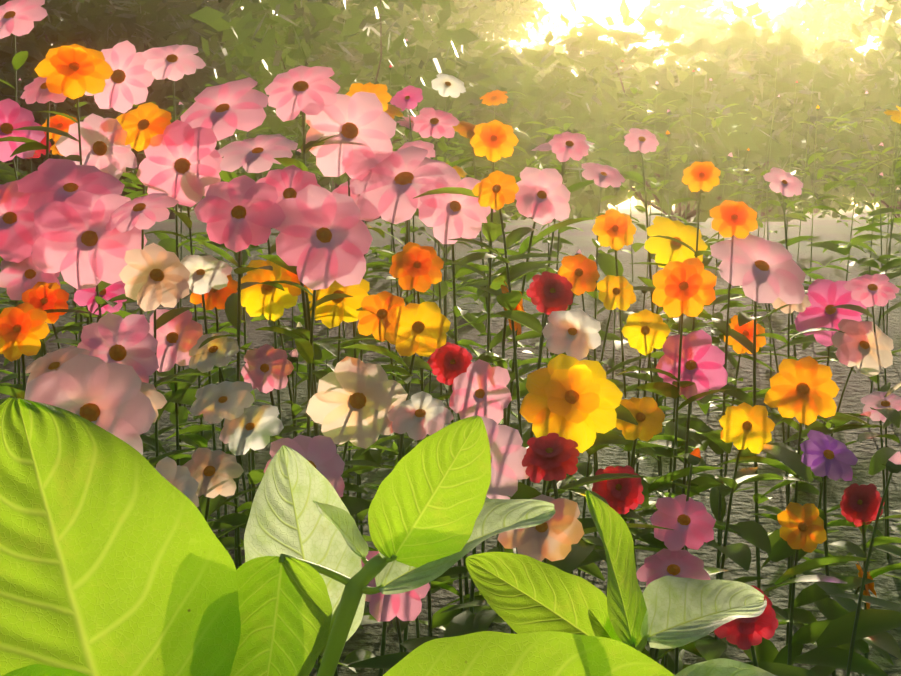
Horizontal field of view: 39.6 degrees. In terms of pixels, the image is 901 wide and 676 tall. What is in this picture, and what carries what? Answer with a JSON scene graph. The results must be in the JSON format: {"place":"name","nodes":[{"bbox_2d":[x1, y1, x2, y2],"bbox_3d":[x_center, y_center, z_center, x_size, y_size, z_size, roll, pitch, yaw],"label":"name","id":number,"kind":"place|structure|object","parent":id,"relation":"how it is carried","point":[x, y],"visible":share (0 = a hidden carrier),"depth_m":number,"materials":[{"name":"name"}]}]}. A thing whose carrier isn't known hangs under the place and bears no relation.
{"place":"outdoors","nodes":[
{"label":"outdoors","id":0,"kind":"place"},
{"bbox_2d":[0,207,900,675],"bbox_3d":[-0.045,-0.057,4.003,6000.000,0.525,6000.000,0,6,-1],"label":"ground","id":1,"kind":"structure","parent":0,"point":[856,391],"depth_m":3.09,"materials":[{"name":"stone"}]},
{"bbox_2d":[0,0,136,181],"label":"tree","id":2,"kind":"object","parent":1,"relation":"on","point":[26,73],"visible":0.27,"depth_m":9.98,"materials":[{"name":"green plant"}]},
{"bbox_2d":[52,0,273,218],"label":"hedge shrub","id":3,"kind":"object","parent":1,"relation":"on","point":[199,82],"visible":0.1,"depth_m":10.95,"materials":[{"name":"green plant"}]},
{"bbox_2d":[42,0,310,217],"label":"hedge shrub","id":4,"kind":"object","parent":1,"relation":"on","point":[144,10],"visible":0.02,"depth_m":11.88,"materials":[{"name":"green plant"}]},
{"bbox_2d":[278,0,442,191],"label":"tree","id":5,"kind":"object","parent":1,"relation":"on","point":[375,41],"visible":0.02,"depth_m":16.97,"materials":[{"name":"green plant"}]},
{"bbox_2d":[184,0,542,221],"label":"hedge shrub","id":6,"kind":"object","parent":1,"relation":"on","point":[281,43],"visible":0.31,"depth_m":8.77,"materials":[{"name":"green plant"}]},
{"bbox_2d":[0,35,900,675],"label":"leaves","id":7,"kind":"object","parent":1,"relation":"on","point":[830,637],"depth_m":1.56,"materials":[{"name":"plant"}]},
{"bbox_2d":[0,180,39,262],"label":"pink flower","id":8,"kind":"object","parent":7,"relation":"attached to","point":[20,235],"visible":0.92,"depth_m":1.49,"materials":[{"name":"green plant"}]},
{"bbox_2d":[0,98,44,161],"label":"magenta flower","id":9,"kind":"object","parent":7,"relation":"on","point":[10,119],"visible":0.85,"depth_m":1.79,"materials":[{"name":"pink plant"}]},
{"bbox_2d":[0,0,47,38],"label":"pink flower","id":10,"kind":"object","parent":7,"relation":"on","point":[13,20],"visible":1,"depth_m":2.12,"materials":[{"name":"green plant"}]},
{"bbox_2d":[0,302,49,361],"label":"orange flower","id":11,"kind":"object","parent":7,"relation":"on","point":[30,330],"visible":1,"depth_m":1.23,"materials":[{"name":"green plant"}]},
{"bbox_2d":[0,254,60,300],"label":"pink flower","id":12,"kind":"object","parent":7,"relation":"on","point":[15,286],"visible":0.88,"depth_m":1.49,"materials":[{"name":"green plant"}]},
{"bbox_2d":[22,282,68,323],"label":"orange flower","id":13,"kind":"object","parent":7,"relation":"on","point":[38,293],"visible":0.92,"depth_m":1.42,"materials":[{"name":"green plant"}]},
{"bbox_2d":[17,158,124,211],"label":"pink flower","id":14,"kind":"object","parent":7,"relation":"on","point":[50,172],"visible":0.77,"depth_m":1.47,"materials":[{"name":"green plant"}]},
{"bbox_2d":[34,44,113,99],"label":"orange flower","id":15,"kind":"object","parent":7,"relation":"on","point":[66,81],"visible":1,"depth_m":1.63,"materials":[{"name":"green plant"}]},
{"bbox_2d":[32,190,146,289],"bbox_3d":[-0.409,-0.109,1.411,0.129,0.115,0.024,-26,-3,-17],"label":"pink flower","id":16,"kind":"object","parent":7,"relation":"on","point":[63,239],"visible":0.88,"depth_m":1.40,"materials":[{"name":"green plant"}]},
{"bbox_2d":[24,353,155,454],"bbox_3d":[-0.267,0.060,0.935,0.094,0.105,0.020,-36,-16,-25],"label":"white flower","id":17,"kind":"object","parent":7,"relation":"on","point":[69,383],"visible":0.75,"depth_m":0.94,"materials":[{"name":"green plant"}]},
{"bbox_2d":[55,113,136,179],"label":"pink flower","id":18,"kind":"object","parent":7,"relation":"on","point":[116,163],"visible":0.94,"depth_m":1.83,"materials":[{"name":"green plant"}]},
{"bbox_2d":[73,281,126,314],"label":"magenta flower","id":19,"kind":"object","parent":7,"relation":"on","point":[89,295],"visible":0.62,"depth_m":1.48,"materials":[{"name":"pink plant"}]},
{"bbox_2d":[77,312,158,382],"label":"pink flower","id":20,"kind":"object","parent":7,"relation":"on","point":[130,332],"visible":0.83,"depth_m":1.16,"materials":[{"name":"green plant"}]},
{"bbox_2d":[84,40,154,112],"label":"pink flower","id":21,"kind":"object","parent":7,"relation":"on","point":[120,62],"visible":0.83,"depth_m":2.03,"materials":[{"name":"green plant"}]},
{"bbox_2d":[105,193,178,232],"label":"pink flower","id":22,"kind":"object","parent":7,"relation":"on","point":[125,216],"visible":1,"depth_m":1.37,"materials":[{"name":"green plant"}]},
{"bbox_2d":[116,102,171,150],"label":"orange flower","id":23,"kind":"object","parent":7,"relation":"on","point":[154,120],"visible":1,"depth_m":1.87,"materials":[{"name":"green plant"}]},
{"bbox_2d":[119,243,189,311],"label":"flower","id":24,"kind":"object","parent":7,"relation":"on","point":[168,270],"visible":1,"depth_m":1.32,"materials":[{"name":"beige plant"}]},
{"bbox_2d":[142,44,205,80],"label":"pink flower","id":25,"kind":"object","parent":7,"relation":"on","point":[162,64],"visible":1,"depth_m":2.01,"materials":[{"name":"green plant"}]},
{"bbox_2d":[149,309,202,371],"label":"pink flower","id":26,"kind":"object","parent":7,"relation":"attached to","point":[182,334],"visible":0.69,"depth_m":1.39,"materials":[{"name":"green plant"}]},
{"bbox_2d":[155,457,198,506],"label":"white flower","id":27,"kind":"object","parent":7,"relation":"attached to","point":[181,479],"visible":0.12,"depth_m":1.10,"materials":[{"name":"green plant"}]},
{"bbox_2d":[136,120,221,206],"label":"pink flower","id":28,"kind":"object","parent":7,"relation":"on","point":[198,179],"visible":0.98,"depth_m":1.85,"materials":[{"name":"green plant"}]},
{"bbox_2d":[180,255,231,294],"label":"white flower","id":29,"kind":"object","parent":7,"relation":"on","point":[212,274],"visible":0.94,"depth_m":1.37,"materials":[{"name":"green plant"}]},
{"bbox_2d":[183,448,243,497],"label":"flower","id":30,"kind":"object","parent":7,"relation":"on","point":[201,464],"visible":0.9,"depth_m":1.14,"materials":[{"name":"beige plant"}]},
{"bbox_2d":[189,331,239,372],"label":"white flower","id":31,"kind":"object","parent":7,"relation":"on","point":[207,357],"visible":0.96,"depth_m":1.35,"materials":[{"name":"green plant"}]},
{"bbox_2d":[189,381,253,423],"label":"white flower","id":32,"kind":"object","parent":7,"relation":"on","point":[238,396],"visible":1,"depth_m":1.23,"materials":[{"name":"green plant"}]},
{"bbox_2d":[180,77,267,140],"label":"pink flower","id":33,"kind":"object","parent":7,"relation":"on","point":[227,123],"visible":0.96,"depth_m":1.94,"materials":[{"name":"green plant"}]},
{"bbox_2d":[194,175,285,252],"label":"pink flower","id":34,"kind":"object","parent":7,"relation":"on","point":[258,220],"visible":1,"depth_m":1.32,"materials":[{"name":"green plant"}]},
{"bbox_2d":[219,405,283,455],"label":"white flower","id":35,"kind":"object","parent":7,"relation":"on","point":[253,427],"visible":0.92,"depth_m":1.23,"materials":[{"name":"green plant"}]},
{"bbox_2d":[217,134,297,172],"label":"pink flower","id":36,"kind":"object","parent":7,"relation":"on","point":[277,145],"visible":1,"depth_m":1.87,"materials":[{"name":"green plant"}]},
{"bbox_2d":[241,344,293,393],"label":"pink flower","id":37,"kind":"object","parent":7,"relation":"on","point":[269,363],"visible":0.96,"depth_m":1.39,"materials":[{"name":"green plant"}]},
{"bbox_2d":[241,260,297,320],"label":"yellow flower","id":38,"kind":"object","parent":7,"relation":"on","point":[273,303],"visible":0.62,"depth_m":1.55,"materials":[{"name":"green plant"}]},
{"bbox_2d":[256,165,320,202],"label":"pink flower","id":39,"kind":"object","parent":7,"relation":"on","point":[289,182],"visible":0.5,"depth_m":1.48,"materials":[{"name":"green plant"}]},
{"bbox_2d":[264,65,339,121],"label":"pink flower","id":40,"kind":"object","parent":7,"relation":"on","point":[307,98],"visible":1,"depth_m":1.62,"materials":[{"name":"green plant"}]},
{"bbox_2d":[263,435,344,496],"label":"pink flower","id":41,"kind":"object","parent":7,"relation":"on","point":[317,455],"visible":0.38,"depth_m":1.07,"materials":[{"name":"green plant"}]},
{"bbox_2d":[275,184,372,289],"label":"pink flower","id":42,"kind":"object","parent":7,"relation":"on","point":[330,231],"visible":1,"depth_m":1.35,"materials":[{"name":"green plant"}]},
{"bbox_2d":[308,278,369,328],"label":"yellow flower","id":43,"kind":"object","parent":7,"relation":"on","point":[348,307],"visible":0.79,"depth_m":1.56,"materials":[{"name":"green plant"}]},
{"bbox_2d":[305,91,396,179],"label":"pink flower","id":44,"kind":"object","parent":7,"relation":"attached to","point":[358,140],"visible":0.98,"depth_m":1.67,"materials":[{"name":"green plant"}]},
{"bbox_2d":[306,356,407,448],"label":"flower","id":45,"kind":"object","parent":7,"relation":"on","point":[354,420],"visible":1,"depth_m":1.22,"materials":[{"name":"beige plant"}]},
{"bbox_2d":[357,291,404,341],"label":"orange flower","id":46,"kind":"object","parent":7,"relation":"attached to","point":[373,319],"visible":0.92,"depth_m":1.31,"materials":[{"name":"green plant"}]},
{"bbox_2d":[361,551,429,621],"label":"pink flower","id":47,"kind":"object","parent":7,"relation":"attached to","point":[383,607],"visible":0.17,"depth_m":0.98,"materials":[{"name":"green plant"}]},
{"bbox_2d":[349,146,460,223],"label":"pink flower","id":48,"kind":"object","parent":7,"relation":"on","point":[413,170],"visible":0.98,"depth_m":1.64,"materials":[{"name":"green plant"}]},
{"bbox_2d":[389,242,443,292],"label":"orange flower","id":49,"kind":"object","parent":7,"relation":"on","point":[418,269],"visible":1,"depth_m":1.33,"materials":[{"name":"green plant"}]},
{"bbox_2d":[385,301,450,356],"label":"yellow flower","id":50,"kind":"object","parent":7,"relation":"on","point":[422,335],"visible":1,"depth_m":1.28,"materials":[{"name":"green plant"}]},
{"bbox_2d":[387,391,453,440],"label":"white flower","id":51,"kind":"object","parent":7,"relation":"on","point":[414,411],"visible":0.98,"depth_m":1.21,"materials":[{"name":"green plant"}]},
{"bbox_2d":[413,107,459,138],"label":"pink flower","id":52,"kind":"object","parent":7,"relation":"on","point":[431,123],"visible":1,"depth_m":2.02,"materials":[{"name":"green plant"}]},
{"bbox_2d":[427,342,472,384],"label":"red flower","id":53,"kind":"object","parent":7,"relation":"on","point":[456,359],"visible":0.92,"depth_m":1.39,"materials":[{"name":"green plant"}]},
{"bbox_2d":[419,174,495,243],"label":"pink flower","id":54,"kind":"object","parent":7,"relation":"on","point":[469,218],"visible":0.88,"depth_m":1.58,"materials":[{"name":"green plant"}]},
{"bbox_2d":[449,359,511,423],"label":"pink flower","id":55,"kind":"object","parent":7,"relation":"on","point":[468,392],"visible":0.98,"depth_m":1.30,"materials":[{"name":"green plant"}]},
{"bbox_2d":[470,120,518,161],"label":"orange flower","id":56,"kind":"object","parent":7,"relation":"on","point":[486,135],"visible":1,"depth_m":1.49,"materials":[{"name":"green plant"}]},
{"bbox_2d":[472,170,518,209],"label":"orange flower","id":57,"kind":"object","parent":7,"relation":"on","point":[490,191],"visible":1,"depth_m":1.44,"materials":[{"name":"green plant"}]},
{"bbox_2d":[480,416,528,498],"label":"pink flower","id":58,"kind":"object","parent":7,"relation":"attached to","point":[506,447],"visible":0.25,"depth_m":1.06,"materials":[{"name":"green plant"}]},
{"bbox_2d":[497,494,583,560],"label":"flower","id":59,"kind":"object","parent":7,"relation":"on","point":[557,528],"visible":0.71,"depth_m":0.93,"materials":[{"name":"beige plant"}]},
{"bbox_2d":[515,167,570,224],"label":"pink flower","id":60,"kind":"object","parent":7,"relation":"on","point":[553,196],"visible":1,"depth_m":1.56,"materials":[{"name":"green plant"}]},
{"bbox_2d":[526,271,572,314],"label":"red flower","id":61,"kind":"object","parent":7,"relation":"on","point":[546,285],"visible":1,"depth_m":1.35,"materials":[{"name":"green plant"}]},
{"bbox_2d":[522,433,579,482],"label":"red flower","id":62,"kind":"object","parent":7,"relation":"attached to","point":[557,452],"visible":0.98,"depth_m":1.02,"materials":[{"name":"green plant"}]},
{"bbox_2d":[519,353,622,452],"bbox_3d":[0.105,0.053,1.088,0.091,0.095,0.028,31,-24,14],"label":"yellow flower","id":63,"kind":"object","parent":7,"relation":"on","point":[548,396],"visible":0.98,"depth_m":1.08,"materials":[{"name":"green plant"}]},
{"bbox_2d":[542,309,600,359],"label":"white flower","id":64,"kind":"object","parent":7,"relation":"on","point":[583,338],"visible":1,"depth_m":1.22,"materials":[{"name":"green plant"}]},
{"bbox_2d":[557,254,599,295],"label":"orange flower","id":65,"kind":"object","parent":7,"relation":"on","point":[584,265],"visible":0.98,"depth_m":1.46,"materials":[{"name":"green plant"}]},
{"bbox_2d":[592,208,635,250],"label":"orange flower","id":66,"kind":"object","parent":7,"relation":"on","point":[612,222],"visible":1,"depth_m":1.69,"materials":[{"name":"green plant"}]},
{"bbox_2d":[597,275,635,310],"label":"yellow flower","id":67,"kind":"object","parent":7,"relation":"on","point":[616,291],"visible":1,"depth_m":1.60,"materials":[{"name":"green plant"}]},
{"bbox_2d":[592,465,643,513],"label":"red flower","id":68,"kind":"object","parent":7,"relation":"on","point":[628,494],"visible":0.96,"depth_m":1.19,"materials":[{"name":"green plant"}]},
{"bbox_2d":[616,397,664,440],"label":"yellow flower","id":69,"kind":"object","parent":7,"relation":"on","point":[646,416],"visible":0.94,"depth_m":1.27,"materials":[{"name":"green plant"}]},
{"bbox_2d":[621,309,670,355],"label":"yellow flower","id":70,"kind":"object","parent":7,"relation":"on","point":[633,329],"visible":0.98,"depth_m":1.55,"materials":[{"name":"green plant"}]},
{"bbox_2d":[636,548,710,586],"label":"pink flower","id":71,"kind":"object","parent":7,"relation":"on","point":[682,563],"visible":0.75,"depth_m":1.05,"materials":[{"name":"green plant"}]},
{"bbox_2d":[644,216,707,267],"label":"yellow flower","id":72,"kind":"object","parent":7,"relation":"on","point":[664,249],"visible":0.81,"depth_m":1.88,"materials":[{"name":"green plant"}]},
{"bbox_2d":[650,494,715,550],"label":"pink flower","id":73,"kind":"object","parent":7,"relation":"on","point":[668,513],"visible":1,"depth_m":1.05,"materials":[{"name":"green plant"}]},
{"bbox_2d":[652,258,716,316],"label":"orange flower","id":74,"kind":"object","parent":7,"relation":"on","point":[672,296],"visible":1,"depth_m":1.37,"materials":[{"name":"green plant"}]},
{"bbox_2d":[656,330,727,400],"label":"magenta flower","id":75,"kind":"object","parent":7,"relation":"attached to","point":[708,363],"visible":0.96,"depth_m":1.45,"materials":[{"name":"pink plant"}]},
{"bbox_2d":[709,200,757,238],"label":"orange flower","id":76,"kind":"object","parent":7,"relation":"on","point":[729,221],"visible":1,"depth_m":1.73,"materials":[{"name":"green plant"}]},
{"bbox_2d":[714,585,777,649],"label":"red flower","id":77,"kind":"object","parent":7,"relation":"on","point":[747,632],"visible":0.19,"depth_m":0.93,"materials":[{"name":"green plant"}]},
{"bbox_2d":[719,402,774,453],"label":"yellow flower","id":78,"kind":"object","parent":7,"relation":"on","point":[735,422],"visible":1,"depth_m":1.24,"materials":[{"name":"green plant"}]},
{"bbox_2d":[710,234,805,303],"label":"pink flower","id":79,"kind":"object","parent":7,"relation":"on","point":[785,277],"visible":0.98,"depth_m":1.70,"materials":[{"name":"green plant"}]},
{"bbox_2d":[764,356,839,424],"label":"orange flower","id":80,"kind":"object","parent":7,"relation":"on","point":[810,402],"visible":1,"depth_m":1.41,"materials":[{"name":"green plant"}]},
{"bbox_2d":[777,502,826,552],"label":"orange flower","id":81,"kind":"object","parent":7,"relation":"on","point":[804,519],"visible":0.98,"depth_m":1.30,"materials":[{"name":"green plant"}]},
{"bbox_2d":[800,430,857,480],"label":"purple flower","id":82,"kind":"object","parent":7,"relation":"attached to","point":[819,463],"visible":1,"depth_m":1.36,"materials":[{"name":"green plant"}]},
{"bbox_2d":[795,279,865,346],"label":"magenta flower","id":83,"kind":"object","parent":7,"relation":"on","point":[815,314],"visible":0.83,"depth_m":2.04,"materials":[{"name":"pink plant"}]},
{"bbox_2d":[831,319,893,376],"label":"flower","id":84,"kind":"object","parent":7,"relation":"on","point":[860,342],"visible":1,"depth_m":1.91,"materials":[{"name":"pink plant"}]},
{"bbox_2d":[840,483,884,524],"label":"red flower","id":85,"kind":"object","parent":7,"relation":"attached to","point":[861,507],"visible":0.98,"depth_m":1.48,"materials":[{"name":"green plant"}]},
{"bbox_2d":[843,274,898,306],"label":"pink flower","id":86,"kind":"object","parent":7,"relation":"on","point":[874,288],"visible":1,"depth_m":1.90,"materials":[{"name":"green plant"}]},
{"bbox_2d":[387,0,551,95],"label":"tree","id":87,"kind":"object","parent":1,"relation":"on","point":[466,7],"depth_m":17.86,"materials":[{"name":"green plant"}]},
{"bbox_2d":[317,553,633,675],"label":"plant stems","id":88,"kind":"object","parent":1,"relation":"on","point":[365,575],"visible":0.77,"depth_m":0.49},
{"bbox_2d":[0,398,240,675],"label":"leaf","id":89,"kind":"object","parent":88,"relation":"on","point":[135,562],"visible":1,"depth_m":0.44,"materials":[{"name":"plant"}]},
{"bbox_2d":[230,553,350,675],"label":"leaf","id":90,"kind":"object","parent":88,"relation":"on","point":[273,641],"visible":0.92,"depth_m":0.47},
{"bbox_2d":[244,445,365,655],"bbox_3d":[-0.054,0.090,0.519,0.059,0.085,0.034,4,7,31],"label":"leaf","id":91,"kind":"object","parent":88,"relation":"on","point":[323,545],"visible":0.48,"depth_m":0.53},
{"bbox_2d":[313,500,368,563],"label":"leaf","id":92,"kind":"object","parent":88,"relation":"on","point":[340,519],"visible":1,"depth_m":0.50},
{"bbox_2d":[368,415,490,566],"bbox_3d":[-0.008,0.061,0.488,0.048,0.061,0.010,0,6,-3],"label":"leaf","id":93,"kind":"object","parent":88,"relation":"on","point":[437,522],"visible":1,"depth_m":0.49,"materials":[{"name":"plant"}]},
{"bbox_2d":[362,499,555,594],"bbox_3d":[0.003,0.082,0.497,0.088,0.022,0.044,-29,27,-15],"label":"leaf","id":94,"kind":"object","parent":88,"relation":"on","point":[493,519],"visible":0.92,"depth_m":0.50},
{"bbox_2d":[383,631,674,675],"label":"leaf","id":95,"kind":"object","parent":88,"relation":"on","point":[549,653],"visible":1,"depth_m":0.44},
{"bbox_2d":[465,552,607,635],"bbox_3d":[0.048,0.119,0.552,0.090,0.042,0.034,4,7,35],"label":"leaf","id":96,"kind":"object","parent":88,"relation":"on","point":[559,603],"visible":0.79,"depth_m":0.56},
{"bbox_2d":[585,491,646,647],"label":"leaf","id":97,"kind":"object","parent":88,"relation":"on","point":[627,609],"visible":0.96,"depth_m":0.52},
{"bbox_2d":[635,576,766,651],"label":"leaf","id":98,"kind":"object","parent":88,"relation":"on","point":[683,617],"visible":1,"depth_m":0.53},
{"bbox_2d":[675,658,775,675],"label":"leaf","id":99,"kind":"object","parent":88,"relation":"on","point":[721,667],"visible":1,"depth_m":0.48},
{"bbox_2d":[463,1,581,87],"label":"tree","id":100,"kind":"object","parent":1,"relation":"on","point":[515,36],"visible":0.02,"depth_m":20.97,"materials":[{"name":"green plant"}]},
{"bbox_2d":[393,39,666,220],"bbox_3d":[0.741,-1.537,9.904,2.686,1.818,3.013,0,6,-1],"label":"hedge shrub","id":101,"kind":"object","parent":1,"relation":"on","point":[579,203],"visible":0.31,"depth_m":9.22,"materials":[{"name":"green plant"}]},
{"bbox_2d":[613,0,755,213],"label":"tree","id":102,"kind":"object","parent":1,"relation":"on","point":[694,15],"depth_m":18.89,"materials":[{"name":"green plant"}]},
{"bbox_2d":[589,6,803,207],"bbox_3d":[4.144,-3.757,21.093,3.950,4.051,3.450,4,7,35],"label":"tree","id":103,"kind":"object","parent":1,"relation":"on","point":[686,37],"depth_m":19.92,"materials":[{"name":"green plant"}]},
{"bbox_2d":[506,0,897,221],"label":"hedge shrub","id":104,"kind":"object","parent":1,"relation":"on","point":[733,144],"visible":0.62,"depth_m":8.97,"materials":[{"name":"green plant"}]},
{"bbox_2d":[695,0,867,212],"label":"tree","id":105,"kind":"object","parent":1,"relation":"on","point":[825,25],"visible":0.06,"depth_m":20.02,"materials":[{"name":"green plant"}]},
{"bbox_2d":[762,0,894,212],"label":"tree","id":106,"kind":"object","parent":1,"relation":"on","point":[797,18],"visible":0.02,"depth_m":20.61,"materials":[{"name":"green plant"}]},
{"bbox_2d":[757,0,900,218],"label":"hedge shrub","id":107,"kind":"object","parent":1,"relation":"on","point":[878,89],"visible":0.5,"depth_m":10.86,"materials":[{"name":"green plant"}]},
{"bbox_2d":[0,0,900,674],"label":"sky","id":108,"kind":"structure","parent":0,"point":[598,10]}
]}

